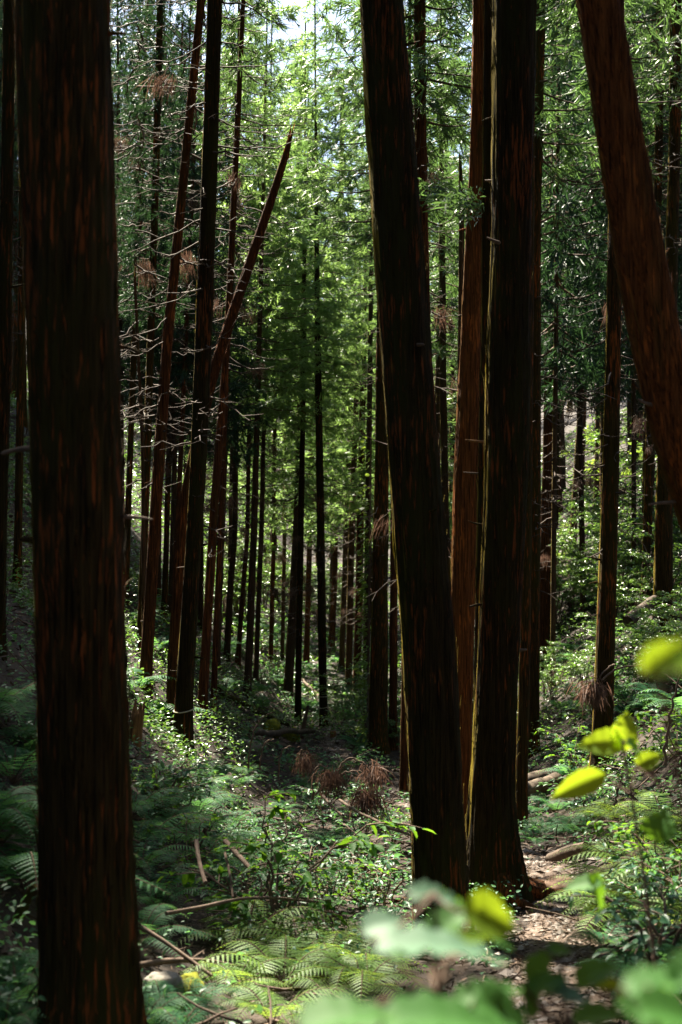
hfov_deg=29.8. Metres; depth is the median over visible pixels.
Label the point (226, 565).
leafy shrub
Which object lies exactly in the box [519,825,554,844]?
fern
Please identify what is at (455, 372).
cedar tree
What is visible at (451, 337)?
cedar tree
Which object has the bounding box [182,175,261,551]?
cedar tree
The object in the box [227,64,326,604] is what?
cedar tree
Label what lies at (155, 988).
fern
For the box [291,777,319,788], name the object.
fern
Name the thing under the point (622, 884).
plant
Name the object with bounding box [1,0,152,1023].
cedar tree
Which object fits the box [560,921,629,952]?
fern
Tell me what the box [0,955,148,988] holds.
fern
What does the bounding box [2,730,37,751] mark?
fern
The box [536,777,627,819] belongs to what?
plant
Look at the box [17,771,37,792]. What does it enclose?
fern
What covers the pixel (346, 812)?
fern
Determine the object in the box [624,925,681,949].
fern
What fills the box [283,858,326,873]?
fern
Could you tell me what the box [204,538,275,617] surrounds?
leafy shrub
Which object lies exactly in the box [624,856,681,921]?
plant
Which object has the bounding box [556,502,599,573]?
leafy shrub
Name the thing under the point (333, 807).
fallen branch
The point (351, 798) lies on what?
plant
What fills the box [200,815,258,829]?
fern
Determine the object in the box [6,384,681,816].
slope undergrowth
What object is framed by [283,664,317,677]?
plant
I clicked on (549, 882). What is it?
rock
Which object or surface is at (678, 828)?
fern
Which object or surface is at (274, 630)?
fern
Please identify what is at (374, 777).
dead frond
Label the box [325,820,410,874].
plant
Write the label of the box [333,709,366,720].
fern
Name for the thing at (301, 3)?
sky
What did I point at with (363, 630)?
ivy
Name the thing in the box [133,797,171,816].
fallen log
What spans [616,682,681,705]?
fern
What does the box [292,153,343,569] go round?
cedar tree
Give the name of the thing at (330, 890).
plant
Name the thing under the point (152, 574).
cedar tree
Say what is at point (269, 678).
plant
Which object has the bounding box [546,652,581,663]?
fern
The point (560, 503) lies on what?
cedar tree
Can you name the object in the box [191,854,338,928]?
plant
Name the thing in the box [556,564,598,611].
leafy shrub
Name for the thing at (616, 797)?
bare stem
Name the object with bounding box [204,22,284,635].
cedar tree
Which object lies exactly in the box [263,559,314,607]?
leafy shrub
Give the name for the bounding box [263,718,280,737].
rock
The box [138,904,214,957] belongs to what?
fern
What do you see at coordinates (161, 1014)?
fern
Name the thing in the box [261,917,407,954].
fern
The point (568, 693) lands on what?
fern
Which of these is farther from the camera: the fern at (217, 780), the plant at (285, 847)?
the fern at (217, 780)
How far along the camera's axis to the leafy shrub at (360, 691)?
32.57 m
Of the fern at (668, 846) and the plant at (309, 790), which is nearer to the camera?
the fern at (668, 846)
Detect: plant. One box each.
[131,756,231,794]
[133,761,223,821]
[162,806,247,854]
[173,755,208,782]
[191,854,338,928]
[197,808,258,838]
[210,670,242,686]
[214,865,261,896]
[222,842,336,910]
[223,826,283,841]
[223,834,289,885]
[229,806,282,833]
[231,834,301,869]
[242,662,276,684]
[250,828,305,859]
[252,670,279,685]
[253,633,277,651]
[253,839,343,897]
[257,800,324,839]
[260,632,286,651]
[261,657,284,676]
[274,690,305,707]
[278,660,310,679]
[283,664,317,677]
[283,864,348,900]
[287,781,367,821]
[297,767,337,793]
[297,977,525,1023]
[311,637,339,653]
[313,766,360,794]
[313,849,410,913]
[321,747,379,778]
[323,808,398,845]
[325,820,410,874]
[327,679,345,690]
[327,687,367,703]
[328,843,407,899]
[330,699,353,713]
[335,790,378,815]
[337,860,411,914]
[342,689,366,708]
[345,693,366,710]
[346,792,408,827]
[360,880,516,995]
[520,940,626,1023]
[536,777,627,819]
[550,712,676,966]
[595,856,681,930]
[599,775,677,819]
[600,842,681,884]
[614,949,681,1023]
[619,832,673,852]
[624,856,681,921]
[631,833,681,881]
[640,639,681,812]
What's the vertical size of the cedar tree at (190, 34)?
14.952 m
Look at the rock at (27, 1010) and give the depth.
4.70 m
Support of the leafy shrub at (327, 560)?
on the ground
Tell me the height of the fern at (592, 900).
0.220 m
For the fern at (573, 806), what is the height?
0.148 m
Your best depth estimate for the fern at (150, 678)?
15.59 m
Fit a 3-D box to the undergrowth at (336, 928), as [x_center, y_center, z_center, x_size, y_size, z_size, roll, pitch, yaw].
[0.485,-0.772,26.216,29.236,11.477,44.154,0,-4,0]
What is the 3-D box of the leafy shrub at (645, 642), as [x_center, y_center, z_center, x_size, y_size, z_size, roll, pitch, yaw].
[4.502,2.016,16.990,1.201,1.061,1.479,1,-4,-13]
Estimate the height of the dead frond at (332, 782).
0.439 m
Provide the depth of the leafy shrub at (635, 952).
5.07 m
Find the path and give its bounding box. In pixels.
[318,726,618,1023]
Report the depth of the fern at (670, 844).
8.05 m
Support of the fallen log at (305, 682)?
on the ground
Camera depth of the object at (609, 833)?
8.42 m
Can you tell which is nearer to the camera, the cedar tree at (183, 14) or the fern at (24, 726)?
the fern at (24, 726)
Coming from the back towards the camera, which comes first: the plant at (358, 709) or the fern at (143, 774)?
the plant at (358, 709)
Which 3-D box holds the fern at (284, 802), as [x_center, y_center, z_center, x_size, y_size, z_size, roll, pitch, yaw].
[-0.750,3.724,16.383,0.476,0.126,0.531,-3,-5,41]
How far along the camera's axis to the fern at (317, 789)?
18.09 m
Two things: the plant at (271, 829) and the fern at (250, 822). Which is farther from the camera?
the fern at (250, 822)
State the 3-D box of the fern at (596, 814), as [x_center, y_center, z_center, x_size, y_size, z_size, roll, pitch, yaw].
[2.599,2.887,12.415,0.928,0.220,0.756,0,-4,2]
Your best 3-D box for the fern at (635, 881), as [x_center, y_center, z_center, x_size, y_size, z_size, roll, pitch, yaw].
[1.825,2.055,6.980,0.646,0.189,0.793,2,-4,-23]
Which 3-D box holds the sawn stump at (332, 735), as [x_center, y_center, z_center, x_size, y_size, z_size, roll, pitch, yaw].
[-0.166,4.781,26.888,0.149,0.369,0.147,0,-4,0]
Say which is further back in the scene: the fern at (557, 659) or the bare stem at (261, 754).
the fern at (557, 659)
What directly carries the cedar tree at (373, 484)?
on the ground
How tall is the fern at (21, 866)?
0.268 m
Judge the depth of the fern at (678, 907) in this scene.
5.88 m
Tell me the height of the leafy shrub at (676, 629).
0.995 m
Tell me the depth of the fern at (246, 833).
10.21 m
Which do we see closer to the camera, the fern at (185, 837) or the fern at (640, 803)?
the fern at (185, 837)
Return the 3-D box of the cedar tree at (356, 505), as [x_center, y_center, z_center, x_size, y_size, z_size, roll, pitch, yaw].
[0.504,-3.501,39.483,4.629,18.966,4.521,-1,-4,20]
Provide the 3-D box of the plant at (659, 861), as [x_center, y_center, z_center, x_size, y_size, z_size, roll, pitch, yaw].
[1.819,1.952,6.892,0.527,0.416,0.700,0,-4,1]
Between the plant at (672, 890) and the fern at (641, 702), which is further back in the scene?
the fern at (641, 702)
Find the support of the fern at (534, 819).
on the ground
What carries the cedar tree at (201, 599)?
on the ground
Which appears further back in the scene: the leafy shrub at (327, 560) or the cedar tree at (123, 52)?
the leafy shrub at (327, 560)
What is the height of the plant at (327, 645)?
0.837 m
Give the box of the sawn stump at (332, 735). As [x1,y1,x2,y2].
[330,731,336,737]
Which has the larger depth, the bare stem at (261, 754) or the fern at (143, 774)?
the bare stem at (261, 754)
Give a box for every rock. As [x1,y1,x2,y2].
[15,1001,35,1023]
[143,970,183,1005]
[159,852,186,872]
[181,972,206,1006]
[244,740,261,753]
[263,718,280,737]
[281,727,299,741]
[540,875,572,889]
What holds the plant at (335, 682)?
on the ground
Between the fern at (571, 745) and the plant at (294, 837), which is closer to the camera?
the plant at (294, 837)
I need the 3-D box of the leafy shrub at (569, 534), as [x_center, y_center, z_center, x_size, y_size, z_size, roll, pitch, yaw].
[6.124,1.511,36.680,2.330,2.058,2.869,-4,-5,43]
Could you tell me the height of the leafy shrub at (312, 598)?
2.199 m
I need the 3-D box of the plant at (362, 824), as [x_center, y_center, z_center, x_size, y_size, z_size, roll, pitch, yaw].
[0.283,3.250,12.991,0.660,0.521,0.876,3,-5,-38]
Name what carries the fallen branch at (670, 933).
on the ground
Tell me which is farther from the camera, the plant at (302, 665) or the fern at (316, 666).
the fern at (316, 666)
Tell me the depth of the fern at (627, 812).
10.85 m
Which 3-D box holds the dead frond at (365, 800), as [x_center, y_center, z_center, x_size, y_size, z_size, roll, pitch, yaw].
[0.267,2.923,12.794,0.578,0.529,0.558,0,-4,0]
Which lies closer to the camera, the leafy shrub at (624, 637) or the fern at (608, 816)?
the fern at (608, 816)
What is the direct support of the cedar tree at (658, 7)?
on the ground
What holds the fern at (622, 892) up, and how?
on the ground
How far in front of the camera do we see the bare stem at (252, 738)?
15.83 m
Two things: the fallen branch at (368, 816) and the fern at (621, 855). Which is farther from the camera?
the fallen branch at (368, 816)
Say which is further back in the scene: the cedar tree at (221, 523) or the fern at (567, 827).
the cedar tree at (221, 523)
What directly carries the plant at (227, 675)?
on the ground
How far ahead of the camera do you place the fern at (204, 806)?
10.89 m
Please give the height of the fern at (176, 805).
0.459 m
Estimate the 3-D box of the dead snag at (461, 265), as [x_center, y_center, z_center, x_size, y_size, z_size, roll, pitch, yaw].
[1.882,-0.737,21.103,0.355,10.822,0.172,0,-4,0]
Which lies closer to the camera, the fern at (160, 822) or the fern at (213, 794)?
the fern at (160, 822)
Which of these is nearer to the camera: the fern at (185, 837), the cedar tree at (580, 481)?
the fern at (185, 837)
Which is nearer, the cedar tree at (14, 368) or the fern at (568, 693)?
the fern at (568, 693)
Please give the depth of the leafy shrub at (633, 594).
24.22 m
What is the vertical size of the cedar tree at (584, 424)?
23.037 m
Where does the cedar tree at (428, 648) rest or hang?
on the ground
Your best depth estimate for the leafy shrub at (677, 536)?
25.97 m
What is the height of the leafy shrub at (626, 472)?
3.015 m
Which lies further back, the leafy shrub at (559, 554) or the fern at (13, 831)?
the leafy shrub at (559, 554)
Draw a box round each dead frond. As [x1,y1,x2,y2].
[286,746,320,778]
[309,764,353,803]
[335,757,393,793]
[340,778,392,826]
[565,664,614,715]
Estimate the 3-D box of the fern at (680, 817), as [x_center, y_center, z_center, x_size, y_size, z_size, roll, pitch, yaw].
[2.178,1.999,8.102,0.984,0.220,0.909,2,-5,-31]
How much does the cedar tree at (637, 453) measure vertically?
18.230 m
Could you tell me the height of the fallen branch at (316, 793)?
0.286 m
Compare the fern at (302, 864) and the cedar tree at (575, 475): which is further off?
the cedar tree at (575, 475)
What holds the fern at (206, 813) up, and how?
on the ground
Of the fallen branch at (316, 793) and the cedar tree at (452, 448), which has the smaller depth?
the fallen branch at (316, 793)
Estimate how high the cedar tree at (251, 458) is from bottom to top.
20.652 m
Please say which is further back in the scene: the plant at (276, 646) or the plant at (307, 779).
the plant at (276, 646)
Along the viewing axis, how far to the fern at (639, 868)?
7.35 m
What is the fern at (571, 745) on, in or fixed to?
on the ground
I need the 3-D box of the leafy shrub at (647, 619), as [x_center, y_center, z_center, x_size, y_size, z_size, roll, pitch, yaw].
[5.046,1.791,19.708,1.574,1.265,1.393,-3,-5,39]
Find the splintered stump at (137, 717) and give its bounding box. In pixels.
[130,699,144,749]
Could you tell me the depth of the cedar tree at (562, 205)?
26.06 m
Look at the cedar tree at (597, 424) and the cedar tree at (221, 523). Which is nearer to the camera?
the cedar tree at (221, 523)
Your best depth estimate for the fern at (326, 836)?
13.08 m
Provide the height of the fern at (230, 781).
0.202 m
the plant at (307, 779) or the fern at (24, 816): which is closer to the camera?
the fern at (24, 816)
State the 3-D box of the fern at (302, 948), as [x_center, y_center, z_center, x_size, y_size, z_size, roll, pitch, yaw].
[-0.161,2.339,6.812,1.031,0.245,0.840,1,-4,-17]
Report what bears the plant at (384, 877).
on the ground
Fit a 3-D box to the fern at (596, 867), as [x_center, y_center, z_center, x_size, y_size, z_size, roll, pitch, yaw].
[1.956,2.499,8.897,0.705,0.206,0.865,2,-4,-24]
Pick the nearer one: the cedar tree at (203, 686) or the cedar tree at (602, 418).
the cedar tree at (203, 686)
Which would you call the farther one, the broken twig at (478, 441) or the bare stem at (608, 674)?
the bare stem at (608, 674)
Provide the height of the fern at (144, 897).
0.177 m
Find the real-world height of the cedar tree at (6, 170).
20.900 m
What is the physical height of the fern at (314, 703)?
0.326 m
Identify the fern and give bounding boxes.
[0,682,36,706]
[0,683,36,722]
[0,699,36,739]
[0,743,37,784]
[0,779,37,814]
[0,785,35,808]
[0,796,37,843]
[0,798,37,838]
[0,829,173,897]
[0,949,38,999]
[0,952,153,1013]
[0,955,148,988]
[0,991,59,1023]
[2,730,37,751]
[4,843,37,863]
[10,739,37,760]
[13,717,36,744]
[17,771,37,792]
[17,798,37,833]
[127,668,175,689]
[129,609,168,622]
[132,771,202,793]
[132,786,222,818]
[132,788,204,820]
[132,800,203,828]
[133,806,228,847]
[133,812,227,850]
[133,841,210,876]
[136,862,225,906]
[136,880,219,920]
[138,701,215,719]
[138,904,178,924]
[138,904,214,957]
[140,763,197,783]
[141,812,252,873]
[143,979,247,1023]
[143,989,222,1023]
[144,977,254,1022]
[145,996,245,1023]
[147,806,230,825]
[154,635,168,652]
[173,899,348,950]
[180,789,254,813]
[180,955,313,1001]
[181,935,378,998]
[182,796,237,817]
[185,850,262,883]
[187,814,249,828]
[187,825,235,846]
[190,759,247,776]
[192,764,255,779]
[193,767,229,780]
[194,786,239,808]
[195,776,240,792]
[198,775,254,789]
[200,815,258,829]
[204,843,296,872]
[206,916,355,985]
[208,758,246,770]
[208,831,254,865]
[210,808,276,824]
[211,926,398,979]
[212,845,293,861]
[212,985,365,1023]
[213,826,273,847]
[214,765,244,787]
[217,677,256,691]
[221,640,244,651]
[222,817,284,834]
[223,797,257,810]
[225,938,353,985]
[229,765,272,778]
[231,636,263,645]
[232,774,270,786]
[233,618,263,625]
[239,680,282,695]
[244,831,279,839]
[246,832,309,846]
[253,696,279,709]
[260,798,298,806]
[260,802,305,811]
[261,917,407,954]
[264,627,280,634]
[268,842,309,851]
[270,938,426,990]
[273,952,412,1001]
[274,677,294,685]
[276,955,431,1001]
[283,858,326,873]
[285,697,310,703]
[286,794,334,807]
[290,700,328,708]
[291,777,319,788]
[297,829,352,847]
[299,785,353,796]
[302,830,361,847]
[304,662,337,668]
[309,823,367,835]
[326,731,366,747]
[328,655,353,661]
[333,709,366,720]
[335,807,353,814]
[338,926,417,960]
[518,817,555,834]
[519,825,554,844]
[525,879,653,942]
[528,792,559,816]
[528,796,579,812]
[528,815,566,832]
[535,891,652,925]
[536,764,577,776]
[537,861,629,897]
[539,816,583,833]
[540,656,562,661]
[543,699,571,710]
[543,816,592,835]
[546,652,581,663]
[548,850,681,892]
[549,816,593,830]
[553,683,581,698]
[553,810,600,821]
[555,843,632,875]
[556,640,592,652]
[557,741,587,755]
[559,700,591,712]
[559,864,635,885]
[560,801,594,813]
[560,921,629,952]
[562,886,633,914]
[564,798,627,820]
[569,948,646,990]
[571,801,628,817]
[573,959,664,996]
[574,851,681,882]
[574,878,659,908]
[575,797,665,819]
[578,837,647,854]
[583,807,631,821]
[588,839,681,862]
[590,685,643,704]
[593,844,681,908]
[594,806,681,841]
[594,822,649,845]
[599,844,675,880]
[599,888,681,928]
[604,879,649,893]
[605,787,669,802]
[609,791,681,827]
[610,960,668,972]
[611,852,679,885]
[613,853,673,899]
[614,702,642,716]
[615,623,650,636]
[615,894,681,918]
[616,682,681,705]
[616,806,681,840]
[619,808,657,821]
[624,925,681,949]
[625,693,668,708]
[627,688,681,710]
[629,808,680,822]
[637,939,681,959]
[638,697,681,711]
[642,834,681,860]
[649,713,681,730]
[650,732,681,746]
[652,672,681,686]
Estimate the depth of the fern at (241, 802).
13.45 m
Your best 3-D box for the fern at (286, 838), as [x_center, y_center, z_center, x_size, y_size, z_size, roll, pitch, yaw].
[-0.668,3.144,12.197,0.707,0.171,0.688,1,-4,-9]
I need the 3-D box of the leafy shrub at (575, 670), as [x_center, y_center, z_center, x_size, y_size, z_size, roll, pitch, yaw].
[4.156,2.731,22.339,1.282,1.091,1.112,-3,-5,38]
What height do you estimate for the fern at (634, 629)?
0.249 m
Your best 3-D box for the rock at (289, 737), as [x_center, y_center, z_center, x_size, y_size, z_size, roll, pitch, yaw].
[-1.037,4.611,26.326,0.400,0.381,0.283,-3,-5,40]
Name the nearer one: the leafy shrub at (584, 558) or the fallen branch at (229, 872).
the fallen branch at (229, 872)
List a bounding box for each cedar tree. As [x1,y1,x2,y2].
[0,0,18,198]
[0,0,22,660]
[0,1,18,399]
[0,2,18,185]
[0,4,27,427]
[0,12,18,265]
[0,15,18,345]
[0,30,18,389]
[0,45,25,587]
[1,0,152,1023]
[12,2,134,312]
[25,0,194,551]
[110,0,224,533]
[110,0,241,656]
[111,0,225,625]
[113,0,202,605]
[116,0,225,601]
[117,0,288,699]
[119,0,307,760]
[119,53,263,553]
[121,19,228,624]
[122,62,255,615]
[124,0,277,628]
[142,5,229,614]
[160,0,311,711]
[168,0,314,729]
[176,112,285,672]
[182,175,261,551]
[183,66,203,473]
[184,36,326,664]
[185,0,364,701]
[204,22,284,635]
[207,167,287,547]
[208,150,342,665]
[220,20,287,667]
[227,0,297,682]
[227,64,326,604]
[228,70,374,696]
[234,20,372,723]
[242,116,344,533]
[244,0,376,727]
[259,59,331,598]
[264,135,312,662]
[277,76,376,625]
[277,133,336,666]
[277,195,389,671]
[281,0,468,754]
[282,109,390,692]
[287,207,374,651]
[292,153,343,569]
[305,0,472,797]
[313,0,538,612]
[318,0,458,750]
[325,77,389,694]
[325,133,376,693]
[325,185,390,633]
[346,260,389,555]
[358,0,474,933]
[372,0,471,564]
[373,97,458,541]
[386,0,608,910]
[411,0,656,758]
[413,9,469,547]
[427,11,469,575]
[429,13,571,409]
[430,147,465,436]
[430,150,457,459]
[432,170,457,477]
[447,0,483,828]
[464,0,491,773]
[516,98,534,831]
[536,0,681,771]
[540,1,663,687]
[541,0,681,609]
[541,0,681,623]
[541,5,606,638]
[541,20,679,507]
[541,59,586,553]
[541,155,574,491]
[541,247,583,512]
[542,65,595,565]
[549,0,681,643]
[562,277,596,483]
[564,1,681,527]
[574,0,681,547]
[580,8,681,584]
[586,114,599,521]
[593,0,681,622]
[622,348,638,464]
[623,350,630,449]
[636,61,642,443]
[643,0,681,230]
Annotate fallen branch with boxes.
[13,883,37,924]
[138,922,212,976]
[140,958,257,972]
[165,896,318,915]
[194,839,207,884]
[223,839,253,871]
[223,851,233,897]
[300,705,308,738]
[315,770,361,795]
[319,793,343,815]
[338,799,410,835]
[646,924,681,966]
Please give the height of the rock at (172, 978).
0.168 m
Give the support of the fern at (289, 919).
on the ground
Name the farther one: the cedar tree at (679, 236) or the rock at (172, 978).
the cedar tree at (679, 236)
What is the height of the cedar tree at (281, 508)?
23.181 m
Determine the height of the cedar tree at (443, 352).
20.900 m
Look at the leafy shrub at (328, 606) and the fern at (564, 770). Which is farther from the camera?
the leafy shrub at (328, 606)
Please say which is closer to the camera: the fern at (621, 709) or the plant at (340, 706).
the fern at (621, 709)
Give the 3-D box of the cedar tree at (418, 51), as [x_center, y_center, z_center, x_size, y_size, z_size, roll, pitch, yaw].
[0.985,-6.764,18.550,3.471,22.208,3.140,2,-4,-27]
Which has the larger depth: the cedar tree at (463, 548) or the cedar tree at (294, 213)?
the cedar tree at (294, 213)
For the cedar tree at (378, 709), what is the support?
on the ground
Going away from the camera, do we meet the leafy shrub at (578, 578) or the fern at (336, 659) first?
the leafy shrub at (578, 578)
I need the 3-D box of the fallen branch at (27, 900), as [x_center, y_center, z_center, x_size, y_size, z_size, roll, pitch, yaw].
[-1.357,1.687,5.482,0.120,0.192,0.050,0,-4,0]
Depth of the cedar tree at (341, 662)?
43.88 m
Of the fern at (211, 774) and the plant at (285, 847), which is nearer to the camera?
the plant at (285, 847)
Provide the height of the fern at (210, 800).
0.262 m
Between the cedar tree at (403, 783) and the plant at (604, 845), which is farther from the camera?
the cedar tree at (403, 783)
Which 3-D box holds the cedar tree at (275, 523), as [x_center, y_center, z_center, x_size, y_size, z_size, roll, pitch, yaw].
[-2.086,-3.356,40.317,4.518,16.900,4.864,0,-4,0]
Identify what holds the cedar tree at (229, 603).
on the ground
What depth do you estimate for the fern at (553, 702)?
22.37 m
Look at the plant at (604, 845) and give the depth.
7.17 m
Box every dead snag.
[164,123,294,729]
[457,153,463,381]
[540,342,552,670]
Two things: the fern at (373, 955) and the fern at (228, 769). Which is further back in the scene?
the fern at (228, 769)
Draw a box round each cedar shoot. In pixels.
[419,168,466,212]
[427,181,485,230]
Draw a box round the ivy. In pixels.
[353,434,371,751]
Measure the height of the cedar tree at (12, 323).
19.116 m
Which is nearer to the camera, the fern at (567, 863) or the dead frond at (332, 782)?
the fern at (567, 863)
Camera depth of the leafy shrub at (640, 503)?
27.90 m
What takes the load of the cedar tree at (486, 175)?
on the ground
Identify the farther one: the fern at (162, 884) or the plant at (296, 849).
the plant at (296, 849)
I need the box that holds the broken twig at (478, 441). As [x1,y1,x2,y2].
[464,439,483,442]
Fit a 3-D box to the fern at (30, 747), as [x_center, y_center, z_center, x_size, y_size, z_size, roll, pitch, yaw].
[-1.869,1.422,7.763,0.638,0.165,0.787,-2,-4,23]
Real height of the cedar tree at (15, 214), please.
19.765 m
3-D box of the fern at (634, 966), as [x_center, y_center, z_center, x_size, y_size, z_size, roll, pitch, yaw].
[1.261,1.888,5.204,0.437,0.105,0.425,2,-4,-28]
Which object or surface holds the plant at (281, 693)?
on the ground
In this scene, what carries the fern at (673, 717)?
on the ground
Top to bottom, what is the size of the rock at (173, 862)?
0.148 m
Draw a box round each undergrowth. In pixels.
[0,396,681,1023]
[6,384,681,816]
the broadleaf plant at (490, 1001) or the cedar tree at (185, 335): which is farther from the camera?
the cedar tree at (185, 335)
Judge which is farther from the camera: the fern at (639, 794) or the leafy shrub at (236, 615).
the leafy shrub at (236, 615)
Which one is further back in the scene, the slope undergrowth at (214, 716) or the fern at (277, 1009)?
the slope undergrowth at (214, 716)
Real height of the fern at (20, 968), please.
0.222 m
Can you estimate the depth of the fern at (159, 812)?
8.82 m
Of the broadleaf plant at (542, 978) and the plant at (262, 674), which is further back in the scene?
the plant at (262, 674)
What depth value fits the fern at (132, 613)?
22.61 m
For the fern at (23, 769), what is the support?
on the ground
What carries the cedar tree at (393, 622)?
on the ground
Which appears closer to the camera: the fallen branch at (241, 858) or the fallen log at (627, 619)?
the fallen branch at (241, 858)
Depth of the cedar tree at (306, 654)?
45.82 m
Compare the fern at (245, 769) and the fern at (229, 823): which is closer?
the fern at (229, 823)
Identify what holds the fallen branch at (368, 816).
on the ground
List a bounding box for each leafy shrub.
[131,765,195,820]
[157,788,435,945]
[204,533,276,617]
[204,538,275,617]
[204,541,282,623]
[204,546,289,611]
[204,550,291,627]
[216,541,289,589]
[238,544,312,610]
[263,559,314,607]
[280,585,340,616]
[280,850,396,923]
[281,545,340,601]
[303,575,354,623]
[307,655,400,733]
[309,677,367,719]
[311,564,355,601]
[325,571,355,608]
[337,580,363,619]
[357,694,400,748]
[374,805,409,843]
[518,640,595,702]
[535,726,591,771]
[539,655,566,695]
[546,639,595,689]
[549,528,681,621]
[550,553,598,628]
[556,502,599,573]
[556,523,578,555]
[556,527,598,568]
[556,532,598,610]
[556,552,653,606]
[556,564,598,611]
[558,495,681,591]
[559,425,656,490]
[561,875,681,967]
[564,543,639,596]
[567,485,655,560]
[568,511,679,589]
[570,609,639,665]
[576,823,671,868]
[579,552,681,631]
[583,414,656,501]
[585,507,681,605]
[585,508,654,550]
[587,820,681,907]
[596,481,681,562]
[614,632,659,695]
[614,707,681,765]
[617,596,681,641]
[624,606,681,641]
[625,623,681,698]
[630,621,681,687]
[636,513,681,559]
[637,589,681,640]
[654,518,681,554]
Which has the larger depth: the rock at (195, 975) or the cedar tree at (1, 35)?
the cedar tree at (1, 35)
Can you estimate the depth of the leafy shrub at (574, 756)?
16.11 m
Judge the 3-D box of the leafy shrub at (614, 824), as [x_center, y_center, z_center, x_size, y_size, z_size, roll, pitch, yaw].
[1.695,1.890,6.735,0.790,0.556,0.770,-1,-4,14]
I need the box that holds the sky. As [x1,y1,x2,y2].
[110,0,636,310]
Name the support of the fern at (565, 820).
on the ground
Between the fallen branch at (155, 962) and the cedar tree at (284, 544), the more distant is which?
the cedar tree at (284, 544)
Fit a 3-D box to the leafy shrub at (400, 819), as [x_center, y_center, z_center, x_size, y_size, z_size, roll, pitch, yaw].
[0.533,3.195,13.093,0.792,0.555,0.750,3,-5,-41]
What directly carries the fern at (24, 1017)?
on the ground
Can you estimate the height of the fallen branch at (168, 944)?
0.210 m
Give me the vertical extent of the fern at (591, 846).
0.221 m
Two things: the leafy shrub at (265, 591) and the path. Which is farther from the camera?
the leafy shrub at (265, 591)
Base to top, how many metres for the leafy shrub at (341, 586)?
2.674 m
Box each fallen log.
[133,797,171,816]
[217,687,289,726]
[247,728,314,736]
[294,670,318,695]
[528,769,562,780]
[528,772,562,798]
[545,841,592,861]
[622,595,658,626]
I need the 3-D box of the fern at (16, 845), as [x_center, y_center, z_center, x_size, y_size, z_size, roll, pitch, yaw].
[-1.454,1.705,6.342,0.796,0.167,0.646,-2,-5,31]
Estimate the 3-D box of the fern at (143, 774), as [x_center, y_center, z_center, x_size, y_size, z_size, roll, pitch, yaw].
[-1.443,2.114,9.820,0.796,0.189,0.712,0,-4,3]
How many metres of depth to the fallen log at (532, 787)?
15.96 m
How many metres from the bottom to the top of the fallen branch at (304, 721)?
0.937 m
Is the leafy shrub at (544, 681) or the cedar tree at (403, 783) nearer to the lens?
the cedar tree at (403, 783)
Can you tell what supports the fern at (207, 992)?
on the ground
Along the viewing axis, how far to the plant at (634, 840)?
8.76 m
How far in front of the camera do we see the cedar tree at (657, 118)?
26.18 m
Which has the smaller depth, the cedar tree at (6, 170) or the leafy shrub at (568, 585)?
the cedar tree at (6, 170)
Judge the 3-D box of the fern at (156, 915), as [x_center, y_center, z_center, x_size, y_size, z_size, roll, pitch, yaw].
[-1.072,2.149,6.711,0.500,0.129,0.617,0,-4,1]
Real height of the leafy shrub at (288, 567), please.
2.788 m
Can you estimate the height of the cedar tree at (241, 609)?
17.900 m
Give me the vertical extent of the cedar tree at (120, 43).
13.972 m
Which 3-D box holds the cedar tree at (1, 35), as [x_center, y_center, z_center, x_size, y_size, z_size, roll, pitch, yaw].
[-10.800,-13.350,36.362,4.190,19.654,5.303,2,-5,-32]
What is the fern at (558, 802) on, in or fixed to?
on the ground
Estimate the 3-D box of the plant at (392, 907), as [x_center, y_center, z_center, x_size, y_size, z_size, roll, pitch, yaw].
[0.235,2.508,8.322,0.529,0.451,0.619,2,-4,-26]
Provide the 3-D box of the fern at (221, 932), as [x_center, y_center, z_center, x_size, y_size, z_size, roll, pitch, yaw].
[-0.481,2.351,7.276,1.053,0.250,0.858,0,-4,-1]
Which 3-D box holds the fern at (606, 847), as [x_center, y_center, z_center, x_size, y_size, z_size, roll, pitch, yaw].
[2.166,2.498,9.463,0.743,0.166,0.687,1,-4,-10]
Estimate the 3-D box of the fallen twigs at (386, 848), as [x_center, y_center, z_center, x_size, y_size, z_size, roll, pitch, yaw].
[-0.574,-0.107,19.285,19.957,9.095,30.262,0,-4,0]
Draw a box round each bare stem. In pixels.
[247,712,273,769]
[259,739,272,769]
[277,746,294,779]
[592,764,629,772]
[602,665,681,688]
[613,772,623,805]
[662,673,681,765]
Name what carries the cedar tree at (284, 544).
on the ground
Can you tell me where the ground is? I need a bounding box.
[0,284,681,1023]
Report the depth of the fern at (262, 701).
29.37 m
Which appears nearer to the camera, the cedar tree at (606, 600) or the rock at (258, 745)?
the cedar tree at (606, 600)
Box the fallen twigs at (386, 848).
[0,438,681,1023]
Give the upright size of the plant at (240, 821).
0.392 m
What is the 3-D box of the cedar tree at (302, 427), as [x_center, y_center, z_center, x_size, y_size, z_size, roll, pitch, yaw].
[-1.074,-3.547,32.237,3.751,18.250,3.396,0,-4,0]
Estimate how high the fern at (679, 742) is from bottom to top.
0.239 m
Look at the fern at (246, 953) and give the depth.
6.40 m
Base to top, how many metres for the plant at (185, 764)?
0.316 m
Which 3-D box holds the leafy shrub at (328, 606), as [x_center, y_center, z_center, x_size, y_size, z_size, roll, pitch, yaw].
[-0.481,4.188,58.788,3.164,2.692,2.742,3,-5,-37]

